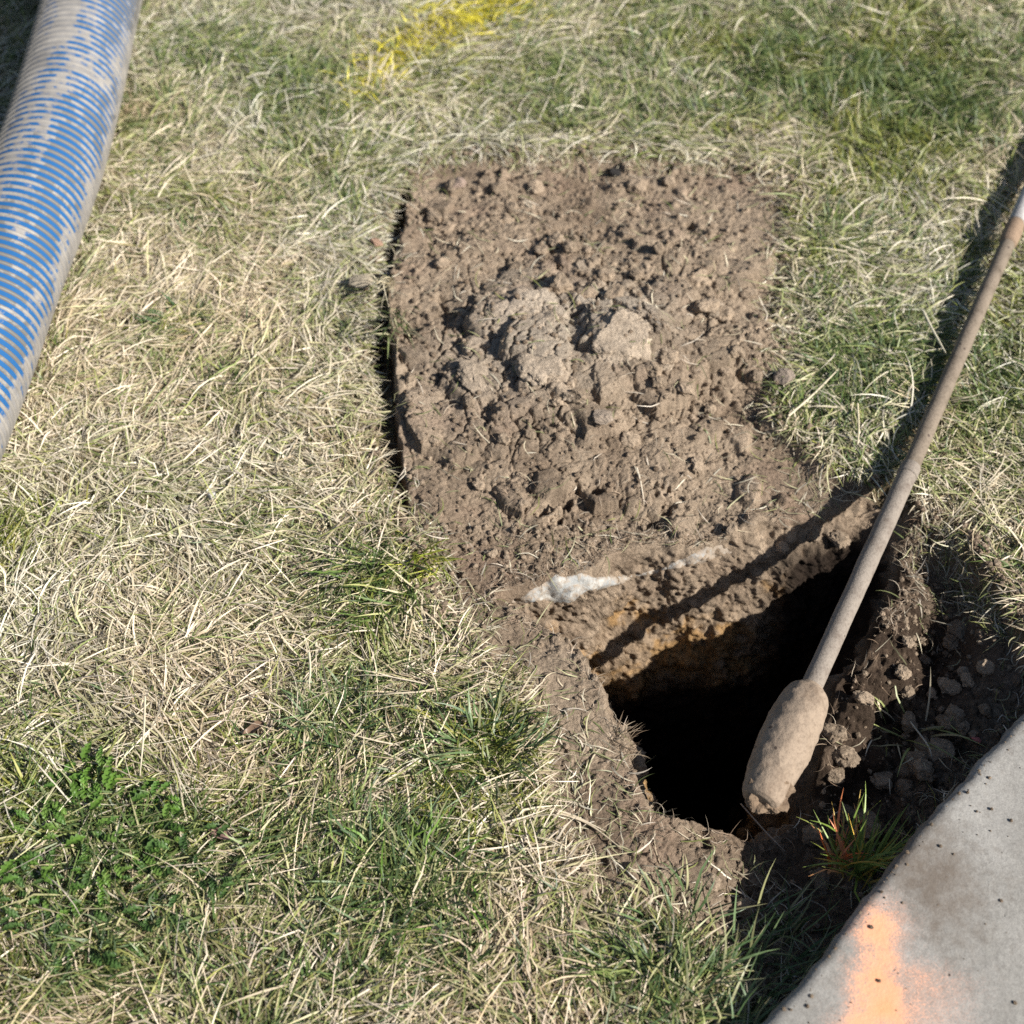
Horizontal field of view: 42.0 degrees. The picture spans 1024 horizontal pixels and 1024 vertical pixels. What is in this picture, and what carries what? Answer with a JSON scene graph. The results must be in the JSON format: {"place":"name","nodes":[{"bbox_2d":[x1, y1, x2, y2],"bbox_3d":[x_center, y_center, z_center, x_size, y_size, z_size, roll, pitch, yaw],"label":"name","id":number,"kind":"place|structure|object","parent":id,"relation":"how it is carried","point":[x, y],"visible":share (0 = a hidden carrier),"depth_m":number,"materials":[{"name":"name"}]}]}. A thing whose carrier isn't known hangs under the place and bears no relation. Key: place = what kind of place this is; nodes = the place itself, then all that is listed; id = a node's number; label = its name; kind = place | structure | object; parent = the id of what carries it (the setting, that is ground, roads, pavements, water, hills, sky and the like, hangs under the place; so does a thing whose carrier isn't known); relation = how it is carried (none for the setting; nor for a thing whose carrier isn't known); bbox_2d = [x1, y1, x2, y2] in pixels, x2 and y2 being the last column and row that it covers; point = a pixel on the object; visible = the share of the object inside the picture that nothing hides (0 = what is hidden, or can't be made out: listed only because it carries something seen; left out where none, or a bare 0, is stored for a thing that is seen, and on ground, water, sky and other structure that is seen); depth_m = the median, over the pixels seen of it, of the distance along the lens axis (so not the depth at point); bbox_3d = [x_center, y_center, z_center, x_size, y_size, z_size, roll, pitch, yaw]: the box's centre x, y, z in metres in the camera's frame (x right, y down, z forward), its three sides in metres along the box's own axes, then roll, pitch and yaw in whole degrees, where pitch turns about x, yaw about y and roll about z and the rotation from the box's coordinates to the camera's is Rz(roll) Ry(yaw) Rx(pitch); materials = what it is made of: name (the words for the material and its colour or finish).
{"place":"outdoors","nodes":[
{"label":"outdoors","id":0,"kind":"place"},
{"bbox_2d":[0,0,1023,1023],"bbox_3d":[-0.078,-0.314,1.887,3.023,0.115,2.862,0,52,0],"label":"lawn grass","id":1,"kind":"structure","parent":0,"point":[897,123],"depth_m":1.68,"materials":[{"name":"plant"}]},
{"bbox_2d":[0,0,141,461],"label":"vacuum hose","id":2,"kind":"object","parent":1,"relation":"on","point":[58,128],"visible":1,"depth_m":1.83,"materials":[{"name":"plastic"}]},
{"bbox_2d":[0,824,175,974],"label":"weed plant","id":3,"kind":"object","parent":1,"relation":"on","point":[101,916],"visible":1,"depth_m":1.30,"materials":[{"name":"green plant"}]},
{"bbox_2d":[66,755,112,807],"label":"weed plant","id":4,"kind":"object","parent":1,"relation":"on","point":[81,777],"visible":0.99,"depth_m":1.38,"materials":[{"name":"green plant"}]},
{"bbox_2d":[0,741,185,921],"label":"weed plant","id":5,"kind":"object","parent":1,"relation":"on","point":[109,780],"visible":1,"depth_m":1.35,"materials":[{"name":"green plant"}]},
{"bbox_2d":[140,696,145,774],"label":"straw stem","id":6,"kind":"object","parent":1,"relation":"on","point":[144,718],"visible":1,"depth_m":1.41,"materials":[{"name":"beige plant"}]},
{"bbox_2d":[113,705,189,775],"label":"straw stem","id":7,"kind":"object","parent":1,"relation":"on","point":[148,722],"visible":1,"depth_m":1.43,"materials":[{"name":"beige plant"}]},
{"bbox_2d":[131,289,214,345],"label":"grass tuft","id":8,"kind":"object","parent":1,"relation":"on","point":[167,309],"visible":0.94,"depth_m":1.81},
{"bbox_2d":[121,822,240,938],"bbox_3d":[-0.327,0.365,1.325,0.107,0.030,0.117,0,52,0],"label":"weed plant","id":9,"kind":"object","parent":1,"relation":"on","point":[184,844],"visible":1,"depth_m":1.32,"materials":[{"name":"green plant"}]},
{"bbox_2d":[209,826,231,839],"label":"dead leaf","id":10,"kind":"object","parent":1,"relation":"on","point":[223,836],"visible":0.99,"depth_m":1.35,"materials":[{"name":"brown plant"}]},
{"bbox_2d":[243,720,262,735],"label":"dead leaf","id":11,"kind":"object","parent":1,"relation":"on","point":[251,728],"visible":1,"depth_m":1.43,"materials":[{"name":"brown plant"}]},
{"bbox_2d":[272,656,408,761],"bbox_3d":[-0.185,0.210,1.441,0.148,0.052,0.136,0,52,0],"label":"grass tuft","id":12,"kind":"object","parent":1,"relation":"on","point":[394,697],"visible":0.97,"depth_m":1.45,"materials":[{"name":"plant"}]},
{"bbox_2d":[348,273,372,288],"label":"stone","id":13,"kind":"object","parent":1,"relation":"on","point":[361,281],"visible":1,"depth_m":1.85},
{"bbox_2d":[295,543,450,649],"bbox_3d":[-0.157,0.093,1.514,0.163,0.073,0.150,-15,54,-12],"label":"grass tuft","id":14,"kind":"object","parent":1,"relation":"on","point":[360,616],"visible":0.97,"depth_m":1.52,"materials":[{"name":"plant"}]},
{"bbox_2d":[301,782,503,967],"bbox_3d":[-0.108,0.352,1.322,0.200,0.059,0.210,0,52,0],"label":"grass tuft","id":15,"kind":"object","parent":1,"relation":"on","point":[431,834],"visible":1,"depth_m":1.33,"materials":[{"name":"plant"}]},
{"bbox_2d":[411,710,497,784],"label":"grass tuft","id":16,"kind":"object","parent":1,"relation":"on","point":[461,736],"visible":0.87,"depth_m":1.41,"materials":[{"name":"plant"}]},
{"bbox_2d":[401,671,576,825],"bbox_3d":[-0.030,0.242,1.403,0.170,0.065,0.177,31,58,22],"label":"grass tuft","id":17,"kind":"object","parent":1,"relation":"on","point":[514,721],"visible":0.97,"depth_m":1.41,"materials":[{"name":"plant"}]},
{"bbox_2d":[787,369,838,416],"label":"straw stem","id":18,"kind":"object","parent":1,"relation":"on","point":[804,402],"visible":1,"depth_m":1.72,"materials":[{"name":"beige plant"}]},
{"bbox_2d":[880,350,983,435],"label":"grass tuft","id":19,"kind":"object","parent":1,"relation":"on","point":[928,393],"visible":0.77,"depth_m":1.73,"materials":[{"name":"plant"}]},
{"bbox_2d":[331,142,1023,1023],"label":"dug soil","id":20,"kind":"structure","parent":0,"point":[705,665],"depth_m":1.68,"materials":[{"name":"soil"}]},
{"bbox_2d":[365,269,406,322],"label":"grass tuft","id":21,"kind":"object","parent":20,"relation":"on","point":[389,279],"visible":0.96,"depth_m":1.81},
{"bbox_2d":[357,306,425,368],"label":"grass tuft","id":22,"kind":"object","parent":20,"relation":"on","point":[400,317],"visible":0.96,"depth_m":1.77,"materials":[{"name":"plant"}]},
{"bbox_2d":[380,539,465,591],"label":"grass tuft","id":23,"kind":"object","parent":20,"relation":"on","point":[441,559],"visible":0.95,"depth_m":1.56,"materials":[{"name":"plant"}]},
{"bbox_2d":[427,211,441,225],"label":"soil clod","id":24,"kind":"object","parent":20,"relation":"on","point":[434,217],"visible":1,"depth_m":1.96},
{"bbox_2d":[434,257,449,268],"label":"soil clod","id":25,"kind":"object","parent":20,"relation":"on","point":[442,262],"visible":1,"depth_m":1.88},
{"bbox_2d":[443,178,459,195],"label":"soil clod","id":26,"kind":"object","parent":20,"relation":"on","point":[448,187],"visible":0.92,"depth_m":2.00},
{"bbox_2d":[457,353,499,404],"bbox_3d":[-0.032,-0.170,1.726,0.072,0.017,0.092,-25,71,-33],"label":"soil clod","id":27,"kind":"object","parent":20,"relation":"on","point":[469,372],"visible":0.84,"depth_m":1.72,"materials":[{"name":"soil"}]},
{"bbox_2d":[490,181,505,193],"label":"soil clod","id":28,"kind":"object","parent":20,"relation":"on","point":[496,187],"visible":1,"depth_m":2.00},
{"bbox_2d":[497,432,510,445],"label":"soil clod","id":29,"kind":"object","parent":20,"relation":"on","point":[504,439],"visible":1,"depth_m":1.67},
{"bbox_2d":[499,267,533,281],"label":"soil clod","id":30,"kind":"object","parent":20,"relation":"on","point":[508,274],"visible":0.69,"depth_m":1.86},
{"bbox_2d":[528,179,543,194],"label":"soil clod","id":31,"kind":"object","parent":20,"relation":"on","point":[535,187],"visible":1,"depth_m":2.00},
{"bbox_2d":[534,244,548,254],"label":"soil clod","id":32,"kind":"object","parent":20,"relation":"on","point":[541,250],"visible":1,"depth_m":1.89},
{"bbox_2d":[526,309,558,328],"bbox_3d":[0.033,-0.256,1.779,0.062,0.020,0.077,-5,35,15],"label":"soil clod","id":33,"kind":"object","parent":20,"relation":"on","point":[546,315],"visible":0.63,"depth_m":1.76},
{"bbox_2d":[514,349,571,386],"bbox_3d":[0.044,-0.191,1.718,0.068,0.020,0.086,38,61,25],"label":"soil clod","id":34,"kind":"object","parent":20,"relation":"on","point":[534,370],"visible":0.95,"depth_m":1.70,"materials":[{"name":"soil"}]},
{"bbox_2d":[546,231,563,247],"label":"soil clod","id":35,"kind":"object","parent":20,"relation":"on","point":[554,239],"visible":0.98,"depth_m":1.91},
{"bbox_2d":[550,396,567,406],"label":"soil clod","id":36,"kind":"object","parent":20,"relation":"on","point":[557,401],"visible":1,"depth_m":1.69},
{"bbox_2d":[549,272,573,294],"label":"soil clod","id":37,"kind":"object","parent":20,"relation":"on","point":[561,283],"visible":1,"depth_m":1.82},
{"bbox_2d":[563,240,577,252],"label":"soil clod","id":38,"kind":"object","parent":20,"relation":"on","point":[569,246],"visible":1,"depth_m":1.88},
{"bbox_2d":[563,387,586,404],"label":"soil clod","id":39,"kind":"object","parent":20,"relation":"on","point":[566,395],"visible":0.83,"depth_m":1.69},
{"bbox_2d":[567,388,588,402],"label":"soil clod","id":40,"kind":"object","parent":20,"relation":"on","point":[580,394],"visible":1,"depth_m":1.68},
{"bbox_2d":[572,371,593,391],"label":"soil clod","id":41,"kind":"object","parent":20,"relation":"on","point":[585,382],"visible":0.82,"depth_m":1.71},
{"bbox_2d":[571,258,594,277],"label":"soil clod","id":42,"kind":"object","parent":20,"relation":"on","point":[581,264],"visible":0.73,"depth_m":1.87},
{"bbox_2d":[577,286,598,298],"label":"soil clod","id":43,"kind":"object","parent":20,"relation":"on","point":[590,292],"visible":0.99,"depth_m":1.81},
{"bbox_2d":[592,409,613,424],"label":"stone","id":44,"kind":"object","parent":20,"relation":"on","point":[602,416],"visible":1,"depth_m":1.67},
{"bbox_2d":[597,267,614,281],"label":"soil clod","id":45,"kind":"object","parent":20,"relation":"on","point":[605,274],"visible":1,"depth_m":1.85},
{"bbox_2d":[604,283,623,300],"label":"soil clod","id":46,"kind":"object","parent":20,"relation":"on","point":[614,291],"visible":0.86,"depth_m":1.80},
{"bbox_2d":[503,544,731,603],"bbox_3d":[0.135,0.075,1.617,0.316,0.065,0.029,-16,54,-12],"label":"buried pipe","id":47,"kind":"object","parent":20,"relation":"on","point":[570,589],"visible":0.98,"depth_m":1.60,"materials":[{"name":"plastic"}]},
{"bbox_2d":[592,308,650,367],"bbox_3d":[0.142,-0.225,1.733,0.085,0.024,0.091,-16,68,-8],"label":"soil clod","id":48,"kind":"object","parent":20,"relation":"on","point":[611,344],"visible":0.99,"depth_m":1.72,"materials":[{"name":"soil"}]},
{"bbox_2d":[607,710,649,760],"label":"grass tuft","id":49,"kind":"object","parent":20,"relation":"on","point":[621,735],"visible":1,"depth_m":1.44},
{"bbox_2d":[621,430,640,446],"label":"soil clod","id":50,"kind":"object","parent":20,"relation":"on","point":[631,438],"visible":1,"depth_m":1.68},
{"bbox_2d":[629,268,644,280],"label":"soil clod","id":51,"kind":"object","parent":20,"relation":"on","point":[637,274],"visible":1,"depth_m":1.84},
{"bbox_2d":[626,177,648,196],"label":"soil clod","id":52,"kind":"object","parent":20,"relation":"on","point":[638,186],"visible":1,"depth_m":2.01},
{"bbox_2d":[623,801,675,850],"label":"grass tuft","id":53,"kind":"object","parent":20,"relation":"on","point":[651,827],"visible":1,"depth_m":1.38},
{"bbox_2d":[644,360,662,377],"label":"soil clod","id":54,"kind":"object","parent":20,"relation":"on","point":[654,369],"visible":1,"depth_m":1.71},
{"bbox_2d":[652,241,664,254],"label":"soil clod","id":55,"kind":"object","parent":20,"relation":"on","point":[658,247],"visible":1,"depth_m":1.87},
{"bbox_2d":[652,375,666,388],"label":"soil clod","id":56,"kind":"object","parent":20,"relation":"on","point":[659,381],"visible":1,"depth_m":1.70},
{"bbox_2d":[652,347,673,372],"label":"soil clod","id":57,"kind":"object","parent":20,"relation":"on","point":[656,354],"visible":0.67,"depth_m":1.73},
{"bbox_2d":[655,868,672,881],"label":"soil clod","id":58,"kind":"object","parent":20,"relation":"on","point":[666,873],"visible":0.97,"depth_m":1.35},
{"bbox_2d":[657,347,678,365],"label":"soil clod","id":59,"kind":"object","parent":20,"relation":"on","point":[665,357],"visible":1,"depth_m":1.72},
{"bbox_2d":[662,175,675,186],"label":"soil clod","id":60,"kind":"object","parent":20,"relation":"on","point":[668,181],"visible":1,"depth_m":2.01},
{"bbox_2d":[677,381,694,395],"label":"soil clod","id":61,"kind":"object","parent":20,"relation":"on","point":[684,388],"visible":1,"depth_m":1.70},
{"bbox_2d":[613,847,766,988],"bbox_3d":[0.171,0.394,1.313,0.168,0.072,0.126,-17,54,-13],"label":"grass tuft","id":62,"kind":"object","parent":20,"relation":"on","point":[696,904],"visible":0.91,"depth_m":1.33,"materials":[{"name":"plant"}]},
{"bbox_2d":[691,456,703,473],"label":"soil clod","id":63,"kind":"object","parent":20,"relation":"on","point":[697,464],"visible":1,"depth_m":1.67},
{"bbox_2d":[375,144,1023,1022],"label":"loose straw","id":64,"kind":"object","parent":20,"relation":"on","point":[851,492],"visible":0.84,"depth_m":1.59,"materials":[{"name":"plant"}]},
{"bbox_2d":[693,298,719,312],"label":"soil clod","id":65,"kind":"object","parent":20,"relation":"on","point":[708,305],"visible":1,"depth_m":1.80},
{"bbox_2d":[703,872,721,892],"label":"soil clod","id":66,"kind":"object","parent":20,"relation":"on","point":[717,882],"visible":0.94,"depth_m":1.35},
{"bbox_2d":[716,305,734,322],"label":"soil clod","id":67,"kind":"object","parent":20,"relation":"on","point":[726,313],"visible":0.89,"depth_m":1.81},
{"bbox_2d":[662,904,797,1023],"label":"grass tuft","id":68,"kind":"object","parent":20,"relation":"on","point":[746,997],"visible":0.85,"depth_m":1.26,"materials":[{"name":"plant"}]},
{"bbox_2d":[729,345,742,357],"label":"soil clod","id":69,"kind":"object","parent":20,"relation":"on","point":[736,350],"visible":1,"depth_m":1.75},
{"bbox_2d":[734,898,754,917],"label":"soil clod","id":70,"kind":"object","parent":20,"relation":"on","point":[745,912],"visible":0.83,"depth_m":1.36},
{"bbox_2d":[739,286,757,298],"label":"soil clod","id":71,"kind":"object","parent":20,"relation":"on","point":[748,292],"visible":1,"depth_m":1.85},
{"bbox_2d":[749,369,762,382],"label":"soil clod","id":72,"kind":"object","parent":20,"relation":"on","point":[755,375],"visible":1,"depth_m":1.75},
{"bbox_2d":[707,862,844,1005],"bbox_3d":[0.278,0.416,1.320,0.149,0.084,0.132,-20,55,-15],"label":"grass tuft","id":73,"kind":"object","parent":20,"relation":"on","point":[810,962],"visible":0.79,"depth_m":1.33,"materials":[{"name":"plant"}]},
{"bbox_2d":[773,368,794,386],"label":"stone","id":74,"kind":"object","parent":20,"relation":"on","point":[784,376],"visible":1,"depth_m":1.75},
{"bbox_2d":[806,529,820,541],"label":"soil clod","id":75,"kind":"object","parent":20,"relation":"on","point":[813,535],"visible":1,"depth_m":1.65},
{"bbox_2d":[802,823,827,846],"bbox_3d":[0.327,0.348,1.439,0.029,0.016,0.027,4,52,-4],"label":"soil clod","id":76,"kind":"object","parent":20,"relation":"on","point":[810,834],"visible":0.85,"depth_m":1.43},
{"bbox_2d":[810,867,830,890],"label":"soil clod","id":77,"kind":"object","parent":20,"relation":"on","point":[817,881],"visible":0.9,"depth_m":1.40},
{"bbox_2d":[822,723,846,742],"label":"soil clod","id":78,"kind":"object","parent":20,"relation":"on","point":[834,733],"visible":0.99,"depth_m":1.46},
{"bbox_2d":[826,767,844,783],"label":"soil clod","id":79,"kind":"object","parent":20,"relation":"on","point":[836,776],"visible":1,"depth_m":1.45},
{"bbox_2d":[805,788,869,875],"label":"grass tuft","id":80,"kind":"object","parent":20,"relation":"on","point":[845,855],"visible":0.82,"depth_m":1.39,"materials":[{"name":"plant"}]},
{"bbox_2d":[828,530,850,548],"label":"soil clod","id":81,"kind":"object","parent":20,"relation":"on","point":[839,539],"visible":1,"depth_m":1.66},
{"bbox_2d":[831,744,860,767],"bbox_3d":[0.365,0.266,1.455,0.032,0.019,0.031,27,40,24],"label":"soil clod","id":82,"kind":"object","parent":20,"relation":"on","point":[850,756],"visible":1,"depth_m":1.45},
{"bbox_2d":[837,803,854,822],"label":"soil clod","id":83,"kind":"object","parent":20,"relation":"on","point":[850,811],"visible":0.68,"depth_m":1.46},
{"bbox_2d":[798,781,914,901],"bbox_3d":[0.366,0.351,1.372,0.139,0.070,0.133,-24,56,-17],"label":"grass tuft","id":84,"kind":"object","parent":20,"relation":"on","point":[868,863],"visible":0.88,"depth_m":1.38,"materials":[{"name":"plant"}]},
{"bbox_2d":[853,690,873,705],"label":"soil clod","id":85,"kind":"object","parent":20,"relation":"on","point":[865,698],"visible":1,"depth_m":1.48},
{"bbox_2d":[857,809,877,823],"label":"soil clod","id":86,"kind":"object","parent":20,"relation":"on","point":[871,815],"visible":0.75,"depth_m":1.45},
{"bbox_2d":[861,821,882,839],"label":"soil clod","id":87,"kind":"object","parent":20,"relation":"on","point":[869,826],"visible":0.52,"depth_m":1.44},
{"bbox_2d":[869,771,892,790],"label":"soil clod","id":88,"kind":"object","parent":20,"relation":"on","point":[879,780],"visible":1,"depth_m":1.47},
{"bbox_2d":[742,185,1023,813],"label":"digging lance","id":89,"kind":"object","parent":20,"relation":"on","point":[787,740],"visible":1,"depth_m":1.49},
{"bbox_2d":[894,664,911,679],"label":"soil clod","id":90,"kind":"object","parent":20,"relation":"on","point":[903,672],"visible":1,"depth_m":1.51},
{"bbox_2d":[900,685,915,699],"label":"soil clod","id":91,"kind":"object","parent":20,"relation":"on","point":[907,692],"visible":1,"depth_m":1.52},
{"bbox_2d":[902,636,914,647],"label":"soil clod","id":92,"kind":"object","parent":20,"relation":"on","point":[908,641],"visible":1,"depth_m":1.53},
{"bbox_2d":[901,711,917,733],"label":"soil clod","id":93,"kind":"object","parent":20,"relation":"on","point":[907,718],"visible":0.99,"depth_m":1.51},
{"bbox_2d":[902,750,927,772],"bbox_3d":[0.450,0.277,1.484,0.030,0.022,0.033,12,53,9],"label":"soil clod","id":94,"kind":"object","parent":20,"relation":"on","point":[915,755],"visible":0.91,"depth_m":1.48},
{"bbox_2d":[914,736,928,751],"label":"soil clod","id":95,"kind":"object","parent":20,"relation":"on","point":[919,739],"visible":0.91,"depth_m":1.50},
{"bbox_2d":[913,758,933,781],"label":"soil clod","id":96,"kind":"object","parent":20,"relation":"on","point":[922,772],"visible":1,"depth_m":1.46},
{"bbox_2d":[870,667,981,776],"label":"grass tuft","id":97,"kind":"object","parent":20,"relation":"on","point":[939,728],"visible":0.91,"depth_m":1.50,"materials":[{"name":"plant"}]},
{"bbox_2d":[927,737,955,760],"bbox_3d":[0.478,0.267,1.491,0.032,0.020,0.035,36,60,25],"label":"soil clod","id":98,"kind":"object","parent":20,"relation":"on","point":[946,745],"visible":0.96,"depth_m":1.48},
{"bbox_2d":[935,714,955,731],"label":"soil clod","id":99,"kind":"object","parent":20,"relation":"on","point":[943,720],"visible":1,"depth_m":1.50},
{"bbox_2d":[942,635,957,649],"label":"soil clod","id":100,"kind":"object","parent":20,"relation":"on","point":[948,644],"visible":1,"depth_m":1.58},
{"bbox_2d":[943,680,961,695],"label":"soil clod","id":101,"kind":"object","parent":20,"relation":"on","point":[952,687],"visible":1,"depth_m":1.52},
{"bbox_2d":[944,704,965,725],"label":"soil clod","id":102,"kind":"object","parent":20,"relation":"on","point":[957,713],"visible":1,"depth_m":1.50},
{"bbox_2d":[947,619,966,638],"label":"soil clod","id":103,"kind":"object","parent":20,"relation":"on","point":[954,628],"visible":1,"depth_m":1.58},
{"bbox_2d":[955,720,969,735],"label":"soil clod","id":104,"kind":"object","parent":20,"relation":"on","point":[963,728],"visible":0.99,"depth_m":1.49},
{"bbox_2d":[960,672,974,687],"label":"soil clod","id":105,"kind":"object","parent":20,"relation":"on","point":[966,679],"visible":1,"depth_m":1.52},
{"bbox_2d":[976,659,994,674],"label":"soil clod","id":106,"kind":"object","parent":20,"relation":"on","point":[985,666],"visible":1,"depth_m":1.52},
{"bbox_2d":[385,158,1009,1001],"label":"grass roots","id":107,"kind":"object","parent":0,"point":[673,546],"depth_m":1.60,"materials":[{"name":"plant"}]},
{"bbox_2d":[762,714,1023,1023],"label":"sidewalk","id":108,"kind":"structure","parent":0,"point":[921,943],"depth_m":1.26,"materials":[{"name":"concrete"}]},
{"bbox_2d":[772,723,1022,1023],"bbox_3d":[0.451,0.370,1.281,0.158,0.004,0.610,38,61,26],"label":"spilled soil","id":109,"kind":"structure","parent":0,"point":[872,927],"depth_m":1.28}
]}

